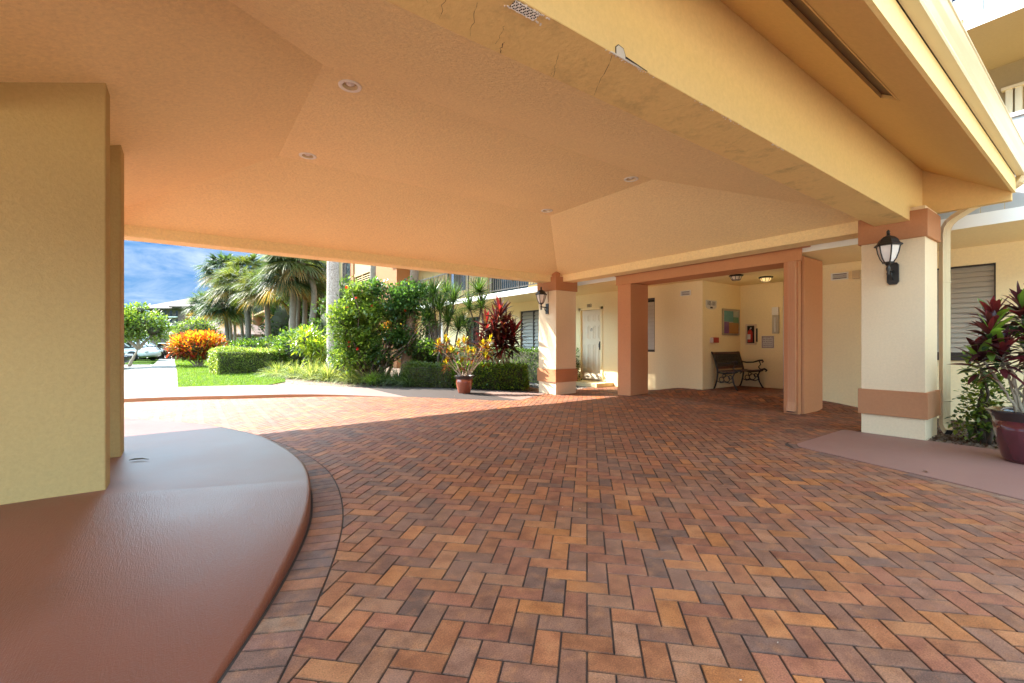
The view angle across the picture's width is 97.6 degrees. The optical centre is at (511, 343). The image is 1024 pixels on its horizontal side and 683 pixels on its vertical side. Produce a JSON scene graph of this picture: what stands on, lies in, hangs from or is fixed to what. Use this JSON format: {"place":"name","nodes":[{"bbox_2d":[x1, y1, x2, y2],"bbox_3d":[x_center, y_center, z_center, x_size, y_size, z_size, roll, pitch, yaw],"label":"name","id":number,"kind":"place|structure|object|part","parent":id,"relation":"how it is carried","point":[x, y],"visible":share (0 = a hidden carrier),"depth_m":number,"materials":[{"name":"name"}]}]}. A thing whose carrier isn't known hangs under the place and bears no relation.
{"place":"outdoors","nodes":[
{"label":"outdoors","id":0,"kind":"place"},
{"bbox_2d":[124,364,151,387],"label":"driveway","id":1,"kind":"structure","parent":0,"point":[133,372],"depth_m":18.10,"materials":[{"name":"concrete"}]},
{"bbox_2d":[124,353,132,363],"bbox_3d":[-19.369,0.396,19.505,4.502,1.469,2.100,0,0,-4],"label":"parked car","id":2,"kind":"object","parent":1,"relation":"on","point":[127,358],"visible":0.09,"depth_m":20.06,"materials":[{"name":"paint"}]},
{"bbox_2d":[126,346,174,364],"bbox_3d":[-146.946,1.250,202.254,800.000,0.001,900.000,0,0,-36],"label":"ground","id":3,"kind":"structure","parent":0,"point":[147,360],"depth_m":31.82,"materials":[{"name":"green plant"}]},
{"bbox_2d":[124,340,162,360],"bbox_3d":[-26.114,0.396,30.008,4.502,1.469,2.100,0,0,0],"label":"parked car","id":4,"kind":"object","parent":3,"relation":"on","point":[149,353],"visible":0.41,"depth_m":29.47,"materials":[{"name":"white paint"}]},
{"bbox_3d":[-26.405,-0.055,30.008,2.900,0.530,1.680,0,0,0],"label":"window glass","id":5,"kind":"part","parent":4,"relation":"part of","materials":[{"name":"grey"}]},
{"bbox_2d":[124,301,176,366],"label":"leaning tree","id":6,"kind":"object","parent":3,"relation":"on","point":[137,319],"visible":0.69,"depth_m":22.20,"materials":[{"name":"green plant"}]},
{"bbox_2d":[140,297,214,347],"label":"distant condominium","id":7,"kind":"structure","parent":3,"relation":"on","point":[171,309],"depth_m":150.05,"materials":[{"name":"white paint"}]},
{"bbox_2d":[179,289,217,323],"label":"sabal palm","id":8,"kind":"object","parent":3,"relation":"on","point":[193,301],"visible":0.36,"depth_m":51.02,"materials":[{"name":"green plant"}]},
{"bbox_2d":[162,322,264,342],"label":"garage block","id":9,"kind":"structure","parent":3,"relation":"on","point":[254,333],"depth_m":53.98,"materials":[{"name":"paint"}]},
{"bbox_2d":[124,394,379,401],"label":"kerb","id":10,"kind":"structure","parent":3,"relation":"on","point":[210,397],"depth_m":9.38,"materials":[{"name":"concrete"}]},
{"bbox_2d":[0,0,1023,504],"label":"entrance canopy","id":11,"kind":"object","parent":3,"relation":"on","point":[466,136],"visible":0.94,"depth_m":3.76,"materials":[{"name":"beige paint"}]},
{"bbox_2d":[299,152,316,159],"bbox_3d":[-2.497,-2.326,5.479,0.200,0.071,0.200,0,0,-36],"label":"recessed light","id":12,"kind":"object","parent":11,"relation":"on","point":[306,155],"visible":0.82,"depth_m":5.49,"materials":[{"name":"white paint"}]},
{"bbox_2d":[338,79,361,92],"bbox_3d":[-1.444,-2.326,3.994,0.200,0.071,0.200,0,0,-36],"label":"recessed light","id":13,"kind":"object","parent":11,"relation":"on","point":[348,85],"visible":0.81,"depth_m":4.01,"materials":[{"name":"white paint"}]},
{"bbox_2d":[535,287,548,313],"bbox_3d":[0.725,-1.045,10.702,0.342,0.650,0.257,0,0,-11],"label":"wall lantern","id":14,"kind":"object","parent":11,"relation":"attached to","point":[540,294],"depth_m":10.66,"materials":[{"name":"black metal"}]},
{"bbox_2d":[541,209,552,212],"bbox_3d":[0.601,-2.326,7.730,0.200,0.071,0.200,0,0,-36],"label":"recessed light","id":15,"kind":"object","parent":11,"relation":"on","point":[547,210],"visible":0.76,"depth_m":7.76,"materials":[{"name":"white paint"}]},
{"bbox_2d":[624,176,638,181],"bbox_3d":[1.663,-2.326,6.252,0.200,0.071,0.200,0,0,-36],"label":"recessed light","id":16,"kind":"object","parent":11,"relation":"on","point":[630,179],"visible":0.77,"depth_m":6.28,"materials":[{"name":"white paint"}]},
{"bbox_2d":[874,230,902,284],"bbox_3d":[4.571,-1.055,5.413,0.346,0.650,0.261,0,0,-13],"label":"wall lantern","id":17,"kind":"object","parent":11,"relation":"attached to","point":[888,246],"depth_m":5.38,"materials":[{"name":"black metal"}]},
{"bbox_2d":[939,175,1023,434],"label":"downspout","id":18,"kind":"object","parent":11,"relation":"attached to","point":[949,222],"visible":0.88,"depth_m":5.61,"materials":[{"name":"beige paint"}]},
{"bbox_2d":[252,0,1023,421],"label":"condo building","id":19,"kind":"structure","parent":3,"relation":"on","point":[640,332],"depth_m":8.15,"materials":[{"name":"beige paint"}]},
{"bbox_2d":[343,263,349,282],"bbox_3d":[-10.788,-4.450,29.615,0.040,2.000,2.600,0,0,-36],"label":"bay window","id":20,"kind":"structure","parent":19,"relation":"in","point":[348,264],"depth_m":30.17,"materials":[{"name":"grey glass"}]},
{"bbox_2d":[342,263,350,283],"bbox_3d":[-10.816,-4.450,29.595,0.030,2.160,2.760,0,0,-36],"label":"bay window frame","id":21,"kind":"structure","parent":19,"relation":"in","point":[342,263],"depth_m":29.97,"materials":[{"name":"white metal"}]},
{"bbox_2d":[425,320,438,340],"bbox_3d":[-3.741,-0.070,21.262,0.062,2.040,1.600,0,0,-36],"label":"window","id":22,"kind":"structure","parent":19,"relation":"in","point":[433,328],"depth_m":21.17,"materials":[{"name":"black glass"}]},
{"bbox_2d":[467,317,478,345],"bbox_3d":[-1.551,-0.370,18.248,0.062,1.440,1.050,0,0,-36],"label":"window","id":23,"kind":"structure","parent":19,"relation":"in","point":[475,318],"depth_m":18.26,"materials":[{"name":"black glass"}]},
{"bbox_2d":[521,310,538,350],"bbox_3d":[0.710,-0.445,15.139,0.065,1.370,1.260,0,0,-36],"label":"window","id":24,"kind":"structure","parent":19,"relation":"in","point":[530,319],"depth_m":15.25,"materials":[{"name":"white glass"}]},
{"bbox_2d":[579,306,602,381],"bbox_3d":[2.292,-0.001,12.901,0.115,2.102,0.940,0,0,-36],"label":"door","id":25,"kind":"structure","parent":19,"relation":"in","point":[590,318],"depth_m":12.92,"materials":[{"name":"white paint"}]},
{"bbox_2d":[648,298,654,351],"bbox_3d":[3.263,-0.475,11.622,0.062,1.350,1.150,0,0,-36],"label":"window","id":26,"kind":"structure","parent":19,"relation":"in","point":[651,301],"depth_m":11.28,"materials":[{"name":"glass"}]},
{"bbox_2d":[706,300,716,308],"bbox_3d":[4.578,-0.895,10.287,0.440,0.210,0.014,0,0,-36],"label":"unit sign","id":27,"kind":"object","parent":19,"relation":"attached to","point":[711,304],"visible":1,"depth_m":10.29,"materials":[{"name":"beige"}]},
{"bbox_2d":[710,337,718,342],"bbox_3d":[4.667,-0.087,10.318,0.260,0.125,0.069,0,0,-36],"label":"fire alarm","id":28,"kind":"object","parent":19,"relation":"attached to","point":[714,339],"visible":1,"depth_m":10.26,"materials":[{"name":"red plastic"}]},
{"bbox_2d":[722,308,739,334],"bbox_3d":[5.264,-0.522,10.771,0.760,0.625,0.039,0,0,-36],"label":"notice board","id":29,"kind":"object","parent":19,"relation":"attached to","point":[730,321],"visible":1,"depth_m":10.73,"materials":[{"name":"paper"}]},
{"bbox_2d":[729,274,742,280],"bbox_3d":[4.662,-1.376,9.320,0.259,0.107,0.259,0,0,-34],"label":"ceiling lamp","id":30,"kind":"object","parent":19,"relation":"attached to","point":[736,277],"visible":0.99,"depth_m":9.25,"materials":[{"name":"white glass"}]},
{"bbox_2d":[746,324,757,344],"bbox_3d":[5.755,-0.230,10.803,0.127,0.500,0.265,0,0,-36],"label":"extinguisher cabinet","id":31,"kind":"object","parent":19,"relation":"attached to","point":[751,334],"visible":1,"depth_m":10.78,"materials":[{"name":"red metal"}]},
{"bbox_2d":[759,276,772,281],"bbox_3d":[5.416,-1.376,9.559,0.259,0.107,0.259,0,0,-34],"label":"ceiling lamp","id":32,"kind":"object","parent":19,"relation":"attached to","point":[765,278],"visible":1,"depth_m":9.49,"materials":[{"name":"glass"}]},
{"bbox_2d":[762,336,773,347],"bbox_3d":[6.016,-0.045,10.539,0.014,0.290,0.280,0,0,-36],"label":"rules sign","id":33,"kind":"object","parent":19,"relation":"attached to","point":[767,341],"visible":1,"depth_m":10.53,"materials":[{"name":"beige"}]},
{"bbox_2d":[772,307,778,333],"bbox_3d":[6.103,-0.545,10.373,0.069,0.610,0.140,0,0,-36],"label":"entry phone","id":34,"kind":"object","parent":19,"relation":"attached to","point":[775,320],"visible":1,"depth_m":10.34,"materials":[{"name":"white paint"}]},
{"bbox_2d":[852,270,860,278],"bbox_3d":[5.961,-1.200,7.692,0.110,0.140,0.227,0,0,-4],"label":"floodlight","id":35,"kind":"object","parent":19,"relation":"attached to","point":[856,274],"visible":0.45,"depth_m":7.72,"materials":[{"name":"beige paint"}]},
{"bbox_2d":[937,263,995,353],"bbox_3d":[6.758,-0.510,6.807,0.057,1.320,0.830,0,0,-36],"label":"window","id":36,"kind":"structure","parent":19,"relation":"in","point":[969,283],"depth_m":6.73,"materials":[{"name":"grey metal"}]},
{"bbox_2d":[124,357,177,388],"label":"path","id":37,"kind":"structure","parent":0,"point":[161,373],"depth_m":14.60,"materials":[{"name":"concrete"}]},
{"bbox_2d":[175,357,284,386],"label":"lawn","id":38,"kind":"structure","parent":0,"point":[218,378],"depth_m":13.72,"materials":[{"name":"green plant"}]},
{"bbox_2d":[152,345,178,358],"bbox_3d":[-25.425,0.635,33.425,2.544,1.302,1.881,0,0,-36],"label":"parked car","id":39,"kind":"object","parent":38,"relation":"on","point":[164,352],"visible":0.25,"depth_m":33.02,"materials":[{"name":"white metal"}]},
{"bbox_2d":[165,317,223,352],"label":"round bush tree","id":40,"kind":"object","parent":38,"relation":"on","point":[193,325],"visible":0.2,"depth_m":30.92,"materials":[{"name":"green plant"}]},
{"bbox_2d":[162,329,227,366],"bbox_3d":[-14.963,0.191,21.224,2.681,1.890,2.393,0,0,-36],"label":"croton bush","id":41,"kind":"object","parent":38,"relation":"on","point":[194,346],"visible":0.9,"depth_m":20.80,"materials":[{"name":"orange plant"}]},
{"bbox_2d":[189,250,245,340],"bbox_3d":[-25.709,-3.533,39.936,5.200,9.396,5.307,0,0,-36],"label":"sabal palm","id":42,"kind":"object","parent":38,"relation":"on","point":[213,261],"visible":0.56,"depth_m":39.23,"materials":[{"name":"green plant"}]},
{"bbox_2d":[191,287,252,342],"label":"sabal palm","id":43,"kind":"object","parent":38,"relation":"on","point":[223,310],"visible":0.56,"depth_m":35.17,"materials":[{"name":"green plant"}]},
{"bbox_2d":[200,263,264,337],"bbox_3d":[-20.913,-2.449,33.989,4.836,7.202,4.979,0,0,-36],"label":"sabal palm","id":44,"kind":"object","parent":38,"relation":"on","point":[221,291],"visible":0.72,"depth_m":33.20,"materials":[{"name":"green plant"}]},
{"bbox_2d":[212,312,255,343],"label":"sabal palm","id":45,"kind":"object","parent":38,"relation":"on","point":[233,327],"visible":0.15,"depth_m":46.93,"materials":[{"name":"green plant"}]},
{"bbox_2d":[211,253,266,337],"bbox_3d":[-22.296,-3.390,38.043,5.211,9.086,4.864,0,0,25],"label":"sabal palm","id":46,"kind":"object","parent":38,"relation":"on","point":[247,260],"visible":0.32,"depth_m":37.33,"materials":[{"name":"green plant"}]},
{"bbox_2d":[215,302,262,340],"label":"sabal palm","id":47,"kind":"object","parent":38,"relation":"on","point":[242,328],"visible":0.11,"depth_m":39.94,"materials":[{"name":"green plant"}]},
{"bbox_2d":[222,334,261,345],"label":"understorey shrub","id":48,"kind":"object","parent":38,"relation":"on","point":[247,339],"visible":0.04,"depth_m":32.28,"materials":[{"name":"green plant"}]},
{"bbox_2d":[207,344,288,374],"bbox_3d":[-10.059,0.584,17.186,1.755,1.163,2.851,0,0,39],"label":"clipped hedge","id":49,"kind":"object","parent":38,"relation":"on","point":[228,359],"visible":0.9,"depth_m":16.45,"materials":[{"name":"green plant"}]},
{"bbox_2d":[124,240,453,339],"label":"sky","id":50,"kind":"structure","parent":0,"point":[154,273],"materials":[{"name":"blue"}]},
{"bbox_2d":[124,385,544,399],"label":"curved sidewalk","id":51,"kind":"structure","parent":0,"point":[234,390],"depth_m":10.40,"materials":[{"name":"pink concrete"}]},
{"bbox_2d":[433,334,494,393],"bbox_3d":[-1.163,0.461,10.818,1.536,1.470,0.579,0,0,3],"label":"potted croton","id":52,"kind":"object","parent":51,"relation":"on","point":[464,381],"visible":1,"depth_m":10.77,"materials":[{"name":"plant"}]},
{"bbox_2d":[378,321,401,374],"bbox_3d":[-3.804,0.146,14.051,0.946,1.916,0.946,0,0,-36],"label":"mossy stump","id":53,"kind":"object","parent":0,"point":[390,347],"visible":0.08,"depth_m":13.98,"materials":[{"name":"plant"}]},
{"bbox_2d":[270,368,523,390],"bbox_3d":[-15.642,1.161,30.971,7.700,0.111,51.500,0,0,-36],"label":"mulch bed","id":54,"kind":"object","parent":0,"point":[289,381],"visible":0.17,"depth_m":12.69,"materials":[{"name":"soil"}]},
{"bbox_2d":[228,334,282,348],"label":"understorey shrub","id":55,"kind":"object","parent":54,"relation":"on","point":[249,344],"visible":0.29,"depth_m":26.41,"materials":[{"name":"green plant"}]},
{"bbox_2d":[228,269,289,339],"bbox_3d":[-17.139,-2.100,31.007,4.527,6.501,4.759,0,0,-36],"label":"sabal palm","id":56,"kind":"object","parent":54,"relation":"on","point":[249,298],"visible":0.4,"depth_m":30.29,"materials":[{"name":"green plant"}]},
{"bbox_2d":[255,358,299,376],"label":"liriope clump","id":57,"kind":"object","parent":54,"relation":"on","point":[277,368],"visible":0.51,"depth_m":15.04,"materials":[{"name":"green plant"}]},
{"bbox_2d":[262,359,306,378],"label":"liriope clump","id":58,"kind":"object","parent":54,"relation":"on","point":[288,373],"visible":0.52,"depth_m":14.39,"materials":[{"name":"green plant"}]},
{"bbox_2d":[249,255,320,332],"bbox_3d":[-13.566,-2.299,27.015,4.143,6.905,4.445,0,0,-36],"label":"sabal palm","id":59,"kind":"object","parent":54,"relation":"on","point":[303,287],"visible":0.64,"depth_m":26.48,"materials":[{"name":"green plant"}]},
{"bbox_2d":[256,254,326,325],"bbox_3d":[-13.062,-2.718,27.065,4.550,7.738,4.508,0,0,-36],"label":"sabal palm","id":60,"kind":"object","parent":54,"relation":"on","point":[310,267],"visible":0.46,"depth_m":26.32,"materials":[{"name":"green plant"}]},
{"bbox_2d":[257,291,325,340],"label":"background tree","id":61,"kind":"object","parent":54,"relation":"on","point":[279,319],"visible":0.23,"depth_m":33.90,"materials":[{"name":"green plant"}]},
{"bbox_2d":[273,324,313,345],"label":"understorey shrub","id":62,"kind":"object","parent":54,"relation":"on","point":[284,337],"visible":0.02,"depth_m":22.60,"materials":[{"name":"green plant"}]},
{"bbox_2d":[269,285,323,327],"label":"sabal palm","id":63,"kind":"object","parent":54,"relation":"on","point":[298,312],"visible":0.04,"depth_m":29.89,"materials":[{"name":"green plant"}]},
{"bbox_2d":[272,324,326,371],"bbox_3d":[-7.968,0.189,17.635,2.817,2.013,1.960,0,0,5],"label":"philodendron","id":64,"kind":"object","parent":54,"relation":"on","point":[289,352],"visible":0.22,"depth_m":17.34,"materials":[{"name":"green plant"}]},
{"bbox_2d":[273,263,326,326],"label":"sabal palm","id":65,"kind":"object","parent":54,"relation":"on","point":[305,301],"visible":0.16,"depth_m":28.88,"materials":[{"name":"green plant"}]},
{"bbox_2d":[282,358,326,381],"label":"liriope clump","id":66,"kind":"object","parent":54,"relation":"on","point":[309,369],"visible":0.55,"depth_m":13.74,"materials":[{"name":"green plant"}]},
{"bbox_2d":[286,324,326,370],"bbox_3d":[-6.804,0.213,15.321,1.403,1.877,1.830,0,0,-68],"label":"understorey shrub","id":67,"kind":"object","parent":54,"relation":"on","point":[310,341],"visible":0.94,"depth_m":15.20,"materials":[{"name":"green plant"}]},
{"bbox_2d":[308,260,326,318],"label":"sabal palm","id":68,"kind":"object","parent":54,"relation":"on","point":[322,285],"visible":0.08,"depth_m":32.84,"materials":[{"name":"green plant"}]},
{"bbox_2d":[292,362,342,382],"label":"liriope clump","id":69,"kind":"object","parent":54,"relation":"on","point":[324,378],"visible":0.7,"depth_m":13.23,"materials":[{"name":"green plant"}]},
{"bbox_2d":[292,358,343,380],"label":"liriope clump","id":70,"kind":"object","parent":54,"relation":"on","point":[317,367],"visible":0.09,"depth_m":14.16,"materials":[{"name":"green plant"}]},
{"bbox_2d":[301,274,357,337],"bbox_3d":[-9.246,-1.313,23.570,3.764,4.838,2.998,0,0,-36],"label":"background tree","id":71,"kind":"object","parent":54,"relation":"on","point":[322,324],"visible":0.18,"depth_m":23.21,"materials":[{"name":"green plant"}]},
{"bbox_2d":[326,261,340,372],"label":"sabal palm","id":72,"kind":"object","parent":54,"relation":"on","point":[332,281],"visible":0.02,"depth_m":13.84,"materials":[{"name":"grey plant"}]},
{"bbox_2d":[325,325,353,379],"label":"understorey shrub","id":73,"kind":"object","parent":54,"relation":"on","point":[332,352],"visible":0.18,"depth_m":13.23,"materials":[{"name":"green plant"}]},
{"bbox_2d":[321,361,369,385],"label":"liriope clump","id":74,"kind":"object","parent":54,"relation":"on","point":[348,378],"visible":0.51,"depth_m":12.84,"materials":[{"name":"green plant"}]},
{"bbox_2d":[338,361,388,386],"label":"liriope clump","id":75,"kind":"object","parent":54,"relation":"on","point":[355,376],"visible":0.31,"depth_m":12.54,"materials":[{"name":"green plant"}]},
{"bbox_2d":[357,370,383,385],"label":"fern tuft","id":76,"kind":"object","parent":54,"relation":"on","point":[370,380],"visible":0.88,"depth_m":12.28,"materials":[{"name":"green plant"}]},
{"bbox_2d":[370,265,375,364],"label":"sabal palm","id":77,"kind":"object","parent":54,"relation":"on","point":[372,271],"depth_m":19.89,"materials":[{"name":"plant"}]},
{"bbox_2d":[357,364,398,386],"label":"liriope clump","id":78,"kind":"object","parent":54,"relation":"on","point":[382,380],"visible":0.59,"depth_m":12.42,"materials":[{"name":"green plant"}]},
{"bbox_2d":[324,276,437,384],"bbox_3d":[-3.736,-0.407,12.899,3.186,3.116,1.504,0,0,-12],"label":"hibiscus tree","id":79,"kind":"object","parent":54,"relation":"on","point":[364,342],"visible":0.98,"depth_m":12.60,"materials":[{"name":"green plant"}]},
{"bbox_2d":[377,367,410,387],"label":"liriope clump","id":80,"kind":"object","parent":54,"relation":"on","point":[393,378],"visible":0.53,"depth_m":12.28,"materials":[{"name":"green plant"}]},
{"bbox_2d":[381,366,428,387],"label":"liriope clump","id":81,"kind":"object","parent":54,"relation":"on","point":[401,379],"visible":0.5,"depth_m":11.97,"materials":[{"name":"green plant"}]},
{"bbox_2d":[400,270,418,372],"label":"sabal palm","id":82,"kind":"object","parent":54,"relation":"on","point":[405,357],"visible":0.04,"depth_m":12.89,"materials":[{"name":"plant"}]},
{"bbox_2d":[397,332,460,367],"bbox_3d":[-2.602,0.375,14.035,2.093,1.566,1.497,0,0,-1],"label":"understorey shrub","id":83,"kind":"object","parent":54,"relation":"on","point":[425,352],"visible":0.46,"depth_m":13.71,"materials":[{"name":"green plant"}]},
{"bbox_2d":[400,360,461,387],"bbox_3d":[-2.117,0.806,12.205,1.710,0.804,0.999,0,0,16],"label":"clipped hedge","id":84,"kind":"object","parent":54,"relation":"on","point":[435,374],"visible":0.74,"depth_m":11.90,"materials":[{"name":"green plant"}]},
{"bbox_2d":[416,275,462,345],"bbox_3d":[-2.368,-0.524,14.179,2.095,3.364,1.378,0,0,1],"label":"dracaena","id":85,"kind":"object","parent":54,"relation":"on","point":[445,289],"visible":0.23,"depth_m":14.11,"materials":[{"name":"green plant"}]},
{"bbox_2d":[414,274,473,366],"bbox_3d":[-1.935,-0.429,12.899,2.045,3.178,1.279,0,0,-2],"label":"dracaena","id":86,"kind":"object","parent":54,"relation":"on","point":[447,317],"visible":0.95,"depth_m":12.81,"materials":[{"name":"green plant"}]},
{"bbox_2d":[449,276,497,361],"bbox_3d":[-1.154,-0.493,13.206,1.725,3.304,1.199,0,0,13],"label":"dracaena","id":87,"kind":"object","parent":54,"relation":"on","point":[479,290],"visible":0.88,"depth_m":13.12,"materials":[{"name":"green plant"}]},
{"bbox_2d":[450,360,529,390],"bbox_3d":[-0.539,0.825,11.900,2.120,0.847,1.077,0,0,7],"label":"clipped hedge","id":88,"kind":"object","parent":54,"relation":"on","point":[511,375],"visible":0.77,"depth_m":11.56,"materials":[{"name":"green plant"}]},
{"bbox_2d":[468,294,528,369],"bbox_3d":[-0.335,-0.073,11.666,1.653,2.459,1.033,0,0,1],"label":"cordyline","id":89,"kind":"object","parent":54,"relation":"on","point":[503,337],"visible":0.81,"depth_m":11.59,"materials":[{"name":"red plant"}]},
{"bbox_2d":[435,344,581,382],"bbox_3d":[-0.850,0.610,15.998,1.034,1.272,8.762,0,0,-36],"label":"clipped hedge","id":90,"kind":"object","parent":54,"relation":"on","point":[531,357],"visible":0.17,"depth_m":13.75,"materials":[{"name":"green plant"}]},
{"bbox_2d":[530,383,591,389],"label":"pebbles","id":91,"kind":"object","parent":54,"relation":"on","point":[536,384],"visible":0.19,"depth_m":12.19,"materials":[{"name":"grey gravel"}]},
{"bbox_2d":[124,382,1023,682],"bbox_3d":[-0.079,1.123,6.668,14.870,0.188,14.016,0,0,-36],"label":"brick pavement","id":92,"kind":"structure","parent":0,"point":[930,562],"depth_m":2.51,"materials":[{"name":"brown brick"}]},
{"bbox_2d":[0,480,310,682],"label":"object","id":93,"kind":"structure","parent":92,"relation":"on","point":[172,586],"depth_m":2.11,"materials":[{"name":"red paint"}]},
{"bbox_2d":[44,419,309,498],"bbox_3d":[-5.358,1.099,4.653,4.860,0.142,6.542,0,0,-36],"label":"curb landing","id":94,"kind":"object","parent":92,"relation":"on","point":[179,455],"visible":0.47,"depth_m":3.98,"materials":[{"name":"red paint"}]},
{"bbox_2d":[711,351,766,390],"bbox_3d":[5.262,0.616,10.366,1.208,0.886,0.729,0,0,-36],"label":"garden bench","id":95,"kind":"object","parent":92,"relation":"on","point":[732,365],"visible":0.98,"depth_m":10.44,"materials":[{"name":"black metal"}]},
{"bbox_2d":[797,430,1023,500],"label":"painted sidewalk","id":96,"kind":"structure","parent":0,"point":[988,470],"depth_m":4.46,"materials":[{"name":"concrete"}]},
{"bbox_2d":[950,281,1023,464],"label":"potted ti plant","id":97,"kind":"object","parent":96,"relation":"on","point":[1008,425],"visible":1,"depth_m":4.29,"materials":[{"name":"red plant"}]},
{"bbox_2d":[926,418,998,449],"bbox_3d":[7.289,1.150,4.054,2.440,0.001,5.990,0,0,-36],"label":"planting bed","id":98,"kind":"object","parent":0,"point":[940,439],"depth_m":5.33,"materials":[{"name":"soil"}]},
{"bbox_2d":[945,343,1022,444],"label":"green shrub","id":99,"kind":"object","parent":98,"relation":"on","point":[981,417],"visible":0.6,"depth_m":5.15,"materials":[{"name":"green plant"}]},
{"label":"far driveway","id":100,"kind":"structure","parent":0,"visible":0},
{"bbox_2d":[139,341,162,358],"bbox_3d":[-28.744,0.396,34.009,4.502,1.469,2.100,0,0,0],"label":"parked car","id":101,"kind":"object","parent":100,"relation":"on","point":[150,344],"visible":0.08,"depth_m":34.20,"materials":[{"name":"white paint"}]}
]}

